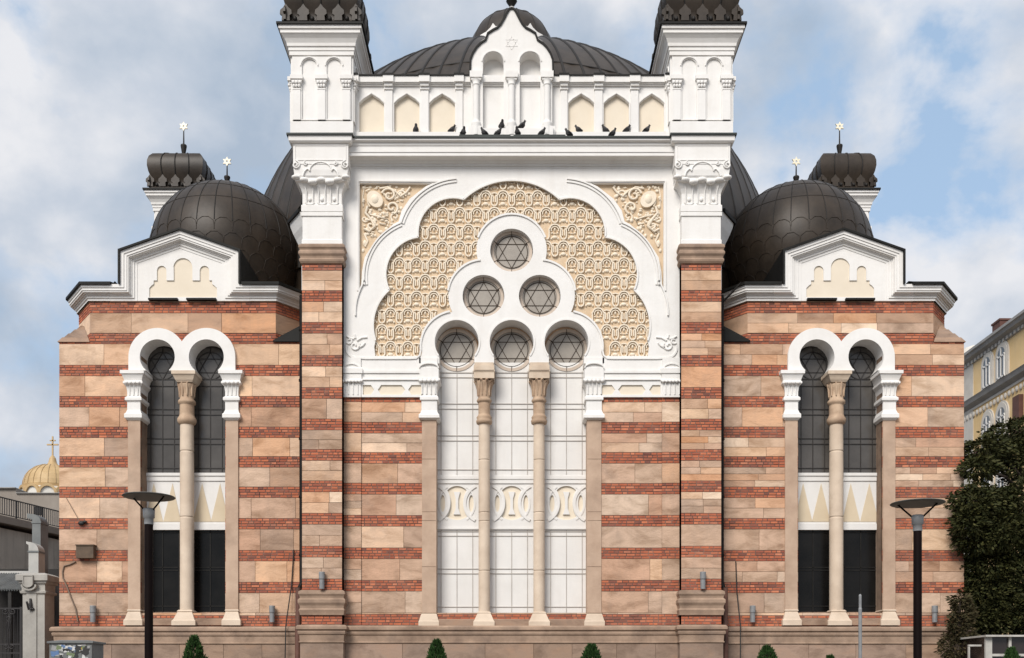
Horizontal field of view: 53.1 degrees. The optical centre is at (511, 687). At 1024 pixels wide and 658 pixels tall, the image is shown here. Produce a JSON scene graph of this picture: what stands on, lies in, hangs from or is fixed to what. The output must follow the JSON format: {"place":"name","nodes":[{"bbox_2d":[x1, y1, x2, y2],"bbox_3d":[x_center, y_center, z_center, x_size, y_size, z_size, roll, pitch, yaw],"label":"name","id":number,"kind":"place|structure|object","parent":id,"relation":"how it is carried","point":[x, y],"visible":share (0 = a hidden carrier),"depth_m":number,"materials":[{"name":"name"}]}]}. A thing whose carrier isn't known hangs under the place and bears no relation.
{"place":"outdoors","nodes":[
{"label":"outdoors","id":0,"kind":"place"},
{"bbox_2d":[0,496,58,568],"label":"terrace","id":1,"kind":"structure","parent":0,"point":[15,534],"depth_m":41.00,"materials":[{"name":"concrete"}]},
{"bbox_2d":[0,487,58,527],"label":"grey building","id":2,"kind":"structure","parent":0,"point":[50,500],"depth_m":53.00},
{"bbox_2d":[0,569,58,657],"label":"yard wall","id":3,"kind":"structure","parent":0,"point":[17,599],"depth_m":32.60,"materials":[{"name":"grey concrete"}]},
{"bbox_2d":[26,541,45,572],"bbox_3d":[-14.127,-2.588,30.410,0.381,3.450,0.460,0,0,0],"label":"air duct","id":4,"kind":"object","parent":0,"point":[36,552],"visible":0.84,"depth_m":30.20,"materials":[{"name":"metal"}]},
{"bbox_2d":[27,513,48,573],"bbox_3d":[-14.550,-4.211,31.450,0.436,2.182,0.540,0,0,0],"label":"air duct","id":5,"kind":"object","parent":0,"point":[40,524],"visible":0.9,"depth_m":31.26,"materials":[{"name":"grey metal"}]},
{"bbox_2d":[18,436,58,491],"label":"church","id":6,"kind":"structure","parent":0,"point":[42,478],"depth_m":105.46,"materials":[{"name":"gold metal"}]},
{"bbox_2d":[0,0,1023,487],"label":"sky","id":7,"kind":"structure","parent":0,"point":[933,90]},
{"bbox_2d":[964,309,1023,634],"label":"apartment building","id":8,"kind":"structure","parent":0,"point":[993,376],"depth_m":56.30,"materials":[{"name":"yellow paint"}]},
{"bbox_2d":[981,351,994,390],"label":"window","id":9,"kind":"structure","parent":8,"relation":"in","point":[988,361],"depth_m":57.13,"materials":[{"name":"grey paint"}]},
{"bbox_2d":[981,409,994,445],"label":"window","id":10,"kind":"structure","parent":8,"relation":"in","point":[988,418],"depth_m":57.22,"materials":[{"name":"grey paint"}]},
{"bbox_2d":[982,475,994,485],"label":"window","id":11,"kind":"structure","parent":8,"relation":"in","point":[989,482],"depth_m":56.70,"materials":[{"name":"grey paint"}]},
{"bbox_2d":[995,472,1007,500],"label":"window","id":12,"kind":"structure","parent":8,"relation":"in","point":[996,478],"depth_m":55.82,"materials":[{"name":"grey paint"}]},
{"bbox_2d":[995,340,1009,381],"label":"window","id":13,"kind":"structure","parent":8,"relation":"in","point":[1002,356],"depth_m":55.47,"materials":[{"name":"grey paint"}]},
{"bbox_2d":[995,400,1009,434],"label":"window","id":14,"kind":"structure","parent":8,"relation":"in","point":[1003,410],"depth_m":55.44,"materials":[{"name":"grey paint"}]},
{"label":"ground","id":15,"kind":"structure","parent":0,"visible":0},
{"bbox_2d":[0,571,28,657],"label":"frame","id":16,"kind":"object","parent":15,"relation":"on","point":[8,581],"visible":0.59,"depth_m":30.96,"materials":[{"name":"metal"}]},
{"bbox_2d":[15,573,58,657],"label":"gate pillar","id":17,"kind":"structure","parent":15,"relation":"on","point":[38,589],"depth_m":29.20,"materials":[{"name":"paint"}]},
{"bbox_2d":[0,607,22,657],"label":"iron gate","id":18,"kind":"structure","parent":17,"relation":"attached to","point":[9,644],"depth_m":29.43,"materials":[{"name":"black metal"}]},
{"bbox_2d":[26,598,33,610],"bbox_3d":[-13.698,-2.358,29.132,0.229,0.351,0.116,0,0,0],"label":"iron bracket","id":19,"kind":"object","parent":17,"relation":"attached to","point":[30,604],"visible":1,"depth_m":29.10,"materials":[{"name":"black metal"}]},
{"bbox_2d":[47,640,105,657],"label":"utility cabinet","id":20,"kind":"object","parent":15,"relation":"on","point":[74,649],"visible":1,"depth_m":14.00,"materials":[{"name":"grey metal"}]},
{"bbox_2d":[122,492,175,657],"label":"street lamp","id":21,"kind":"object","parent":15,"relation":"on","point":[148,515],"visible":1,"depth_m":14.95,"materials":[{"name":"grey metal"}]},
{"bbox_2d":[182,634,208,657],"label":"conifer","id":22,"kind":"object","parent":15,"relation":"on","point":[190,649],"visible":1,"depth_m":21.90,"materials":[{"name":"green plant"}]},
{"bbox_2d":[426,638,447,657],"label":"conifer","id":23,"kind":"object","parent":15,"relation":"on","point":[436,649],"visible":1,"depth_m":21.91,"materials":[{"name":"green plant"}]},
{"bbox_2d":[49,0,971,657],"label":"synagogue","id":24,"kind":"structure","parent":15,"relation":"on","point":[553,390],"depth_m":28.32,"materials":[{"name":"stone"}]},
{"bbox_2d":[62,561,77,621],"bbox_3d":[-12.275,-2.674,28.470,0.467,1.691,0.035,0,0,0],"label":"cable","id":25,"kind":"object","parent":24,"relation":"attached to","point":[68,589],"visible":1,"depth_m":28.45,"materials":[{"name":"brown plastic"}]},
{"bbox_2d":[66,498,86,524],"bbox_3d":[-12.096,-4.888,28.450,0.596,0.777,0.100,0,0,0],"label":"aerial","id":26,"kind":"object","parent":24,"relation":"attached to","point":[81,522],"visible":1,"depth_m":28.43,"materials":[{"name":"black metal"}]},
{"bbox_2d":[75,544,96,558],"bbox_3d":[-11.795,-3.764,28.380,0.505,0.372,0.220,0,0,0],"label":"wall box","id":27,"kind":"object","parent":24,"relation":"attached to","point":[85,551],"visible":1,"depth_m":28.30,"materials":[{"name":"metal"}]},
{"bbox_2d":[90,605,95,621],"bbox_3d":[-11.597,-2.033,28.419,0.164,0.460,0.282,0,0,0],"label":"wall light","id":28,"kind":"object","parent":24,"relation":"attached to","point":[92,613],"visible":1,"depth_m":28.30,"materials":[{"name":"grey metal"}]},
{"bbox_2d":[147,346,179,472],"bbox_3d":[-9.881,-7.846,29.005,1.015,3.677,0.070,0,0,0],"label":"arched window","id":29,"kind":"structure","parent":24,"relation":"in","point":[163,430],"depth_m":29.00,"materials":[{"name":"grey glass"}]},
{"bbox_2d":[153,530,179,611],"bbox_3d":[-9.888,-3.296,29.040,1.016,2.363,0.080,0,0,0],"label":"lower window","id":30,"kind":"structure","parent":24,"relation":"in","point":[166,543],"depth_m":29.02,"materials":[{"name":"black glass"}]},
{"bbox_2d":[194,346,224,472],"bbox_3d":[-8.528,-7.846,29.005,1.015,3.677,0.070,0,0,0],"label":"arched window","id":31,"kind":"structure","parent":24,"relation":"in","point":[209,429],"depth_m":29.00,"materials":[{"name":"grey glass"}]},
{"bbox_2d":[194,530,224,611],"bbox_3d":[-8.534,-3.296,29.040,1.016,2.363,0.080,0,0,0],"label":"lower window","id":32,"kind":"structure","parent":24,"relation":"in","point":[209,545],"depth_m":29.02,"materials":[{"name":"black glass"}]},
{"bbox_2d":[269,605,274,621],"bbox_3d":[-6.634,-2.033,28.419,0.164,0.460,0.282,0,0,0],"label":"wall light","id":33,"kind":"object","parent":24,"relation":"attached to","point":[272,612],"visible":1,"depth_m":28.30,"materials":[{"name":"grey metal"}]},
{"bbox_2d":[285,550,293,657],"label":"cable","id":34,"kind":"object","parent":24,"relation":"attached to","point":[289,602],"visible":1,"depth_m":28.34,"materials":[{"name":"black plastic"}]},
{"bbox_2d":[319,572,324,588],"bbox_3d":[-5.105,-2.876,27.599,0.164,0.460,0.282,0,0,0],"label":"wall light","id":35,"kind":"object","parent":24,"relation":"attached to","point":[321,579],"visible":1,"depth_m":27.48,"materials":[{"name":"grey metal"}]},
{"bbox_2d":[413,123,418,131],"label":"pigeon","id":36,"kind":"object","parent":24,"relation":"on","point":[415,128],"visible":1,"depth_m":27.87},
{"bbox_2d":[448,124,455,131],"bbox_3d":[-1.625,-15.233,27.922,0.241,0.236,0.164,0,4,0],"label":"pigeon","id":37,"kind":"object","parent":24,"relation":"on","point":[452,129],"visible":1,"depth_m":27.88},
{"bbox_2d":[460,126,465,133],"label":"pigeon","id":38,"kind":"object","parent":24,"relation":"on","point":[463,130],"visible":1,"depth_m":27.51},
{"bbox_2d":[481,127,487,133],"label":"pigeon","id":39,"kind":"object","parent":24,"relation":"on","point":[483,131],"visible":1,"depth_m":27.52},
{"bbox_2d":[494,127,501,133],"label":"pigeon","id":40,"kind":"object","parent":24,"relation":"on","point":[498,131],"visible":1,"depth_m":27.53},
{"bbox_2d":[498,119,504,127],"bbox_3d":[-0.273,-15.254,27.759,0.164,0.236,0.241,-1,0,-20],"label":"pigeon","id":41,"kind":"object","parent":24,"relation":"on","point":[501,125],"visible":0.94,"depth_m":27.70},
{"bbox_2d":[515,126,520,133],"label":"pigeon","id":42,"kind":"object","parent":24,"relation":"on","point":[517,130],"visible":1,"depth_m":27.52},
{"bbox_2d":[518,120,525,127],"bbox_3d":[0.287,-15.254,27.752,0.241,0.236,0.164,0,4,10],"label":"pigeon","id":43,"kind":"object","parent":24,"relation":"on","point":[522,125],"visible":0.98,"depth_m":27.71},
{"bbox_2d":[538,127,545,133],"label":"pigeon","id":44,"kind":"object","parent":24,"relation":"on","point":[542,131],"visible":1,"depth_m":27.53,"materials":[{"name":"black"}]},
{"bbox_2d":[565,128,572,135],"bbox_3d":[1.532,-14.931,27.558,0.241,0.236,0.164,0,-4,-15],"label":"pigeon","id":45,"kind":"object","parent":24,"relation":"on","point":[568,133],"visible":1,"depth_m":27.51,"materials":[{"name":"black"}]},
{"bbox_2d":[575,125,582,131],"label":"pigeon","id":46,"kind":"object","parent":24,"relation":"on","point":[578,129],"visible":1,"depth_m":27.88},
{"bbox_2d":[602,124,609,131],"bbox_3d":[2.554,-15.233,27.927,0.241,0.236,0.164,0,1,-15],"label":"pigeon","id":47,"kind":"object","parent":24,"relation":"on","point":[605,129],"visible":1,"depth_m":27.88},
{"bbox_2d":[608,127,616,135],"bbox_3d":[2.719,-14.931,27.555,0.241,0.236,0.164,0,-3,30],"label":"pigeon","id":48,"kind":"object","parent":24,"relation":"on","point":[612,133],"visible":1,"depth_m":27.51,"materials":[{"name":"black"}]},
{"bbox_2d":[622,124,630,131],"bbox_3d":[3.143,-15.233,27.932,0.241,0.236,0.164,0,-1,15],"label":"pigeon","id":49,"kind":"object","parent":24,"relation":"on","point":[627,129],"visible":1,"depth_m":27.88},
{"bbox_2d":[642,124,650,131],"bbox_3d":[3.684,-15.233,27.937,0.241,0.236,0.164,0,-4,20],"label":"pigeon","id":50,"kind":"object","parent":24,"relation":"on","point":[647,128],"visible":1,"depth_m":27.89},
{"bbox_2d":[700,572,705,588],"bbox_3d":[5.144,-2.876,27.599,0.164,0.460,0.282,0,0,0],"label":"wall light","id":51,"kind":"object","parent":24,"relation":"attached to","point":[702,580],"visible":1,"depth_m":27.48,"materials":[{"name":"grey metal"}]},
{"bbox_2d":[735,561,740,657],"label":"cable","id":52,"kind":"object","parent":24,"relation":"attached to","point":[738,607],"visible":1,"depth_m":28.32,"materials":[{"name":"black plastic"}]},
{"bbox_2d":[750,605,755,621],"bbox_3d":[6.675,-2.033,28.419,0.164,0.460,0.282,0,0,0],"label":"wall light","id":53,"kind":"object","parent":24,"relation":"attached to","point":[752,612],"visible":1,"depth_m":28.30,"materials":[{"name":"grey metal"}]},
{"bbox_2d":[798,530,828,611],"bbox_3d":[8.534,-3.296,29.040,1.016,2.363,0.080,0,0,0],"label":"lower window","id":54,"kind":"structure","parent":24,"relation":"in","point":[813,545],"depth_m":29.02,"materials":[{"name":"black glass"}]},
{"bbox_2d":[798,346,829,472],"bbox_3d":[8.528,-7.846,29.005,1.015,3.677,0.070,0,0,0],"label":"arched window","id":55,"kind":"structure","parent":24,"relation":"in","point":[813,428],"depth_m":29.00,"materials":[{"name":"grey glass"}]},
{"bbox_2d":[843,346,875,472],"bbox_3d":[9.881,-7.846,29.005,1.015,3.677,0.070,0,0,0],"label":"arched window","id":56,"kind":"structure","parent":24,"relation":"in","point":[859,429],"depth_m":29.00,"materials":[{"name":"grey glass"}]},
{"bbox_2d":[843,530,875,611],"bbox_3d":[9.888,-3.296,29.040,1.016,2.363,0.080,0,0,0],"label":"lower window","id":57,"kind":"structure","parent":24,"relation":"in","point":[859,546],"depth_m":29.02,"materials":[{"name":"black glass"}]},
{"bbox_2d":[932,605,937,621],"bbox_3d":[11.719,-2.033,28.419,0.164,0.460,0.282,0,0,0],"label":"wall light","id":58,"kind":"object","parent":24,"relation":"attached to","point":[934,613],"visible":1,"depth_m":28.30,"materials":[{"name":"grey metal"}]},
{"bbox_2d":[580,643,601,657],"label":"conifer","id":59,"kind":"object","parent":15,"relation":"on","point":[590,650],"visible":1,"depth_m":21.90,"materials":[{"name":"green plant"}]},
{"bbox_2d":[757,644,777,657],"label":"conifer","id":60,"kind":"object","parent":15,"relation":"on","point":[767,651],"visible":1,"depth_m":21.91,"materials":[{"name":"green plant"}]},
{"bbox_2d":[858,594,861,657],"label":"metal post","id":61,"kind":"object","parent":15,"relation":"on","point":[860,628],"visible":1,"depth_m":19.98,"materials":[{"name":"grey metal"}]},
{"bbox_2d":[890,498,945,657],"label":"street lamp","id":62,"kind":"object","parent":15,"relation":"on","point":[917,520],"visible":1,"depth_m":14.95,"materials":[{"name":"grey metal"}]},
{"bbox_2d":[934,591,979,657],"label":"shrub","id":63,"kind":"object","parent":15,"relation":"on","point":[958,624],"visible":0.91,"depth_m":27.54,"materials":[{"name":"green plant"}]},
{"bbox_2d":[943,415,1023,634],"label":"broadleaf tree","id":64,"kind":"object","parent":15,"relation":"on","point":[986,525],"visible":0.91,"depth_m":28.10,"materials":[{"name":"green plant"}]},
{"bbox_2d":[960,635,1023,657],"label":"booth","id":65,"kind":"object","parent":15,"relation":"on","point":[988,646],"visible":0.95,"depth_m":26.06,"materials":[{"name":"grey metal"}]},
{"bbox_2d":[984,637,1023,657],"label":"window frame","id":66,"kind":"structure","parent":65,"relation":"in","point":[987,640],"depth_m":26.00,"materials":[{"name":"white metal"}]},
{"bbox_2d":[1002,646,1020,657],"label":"conifer","id":67,"kind":"object","parent":15,"relation":"on","point":[1011,652],"visible":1,"depth_m":22.92,"materials":[{"name":"green plant"}]}
]}

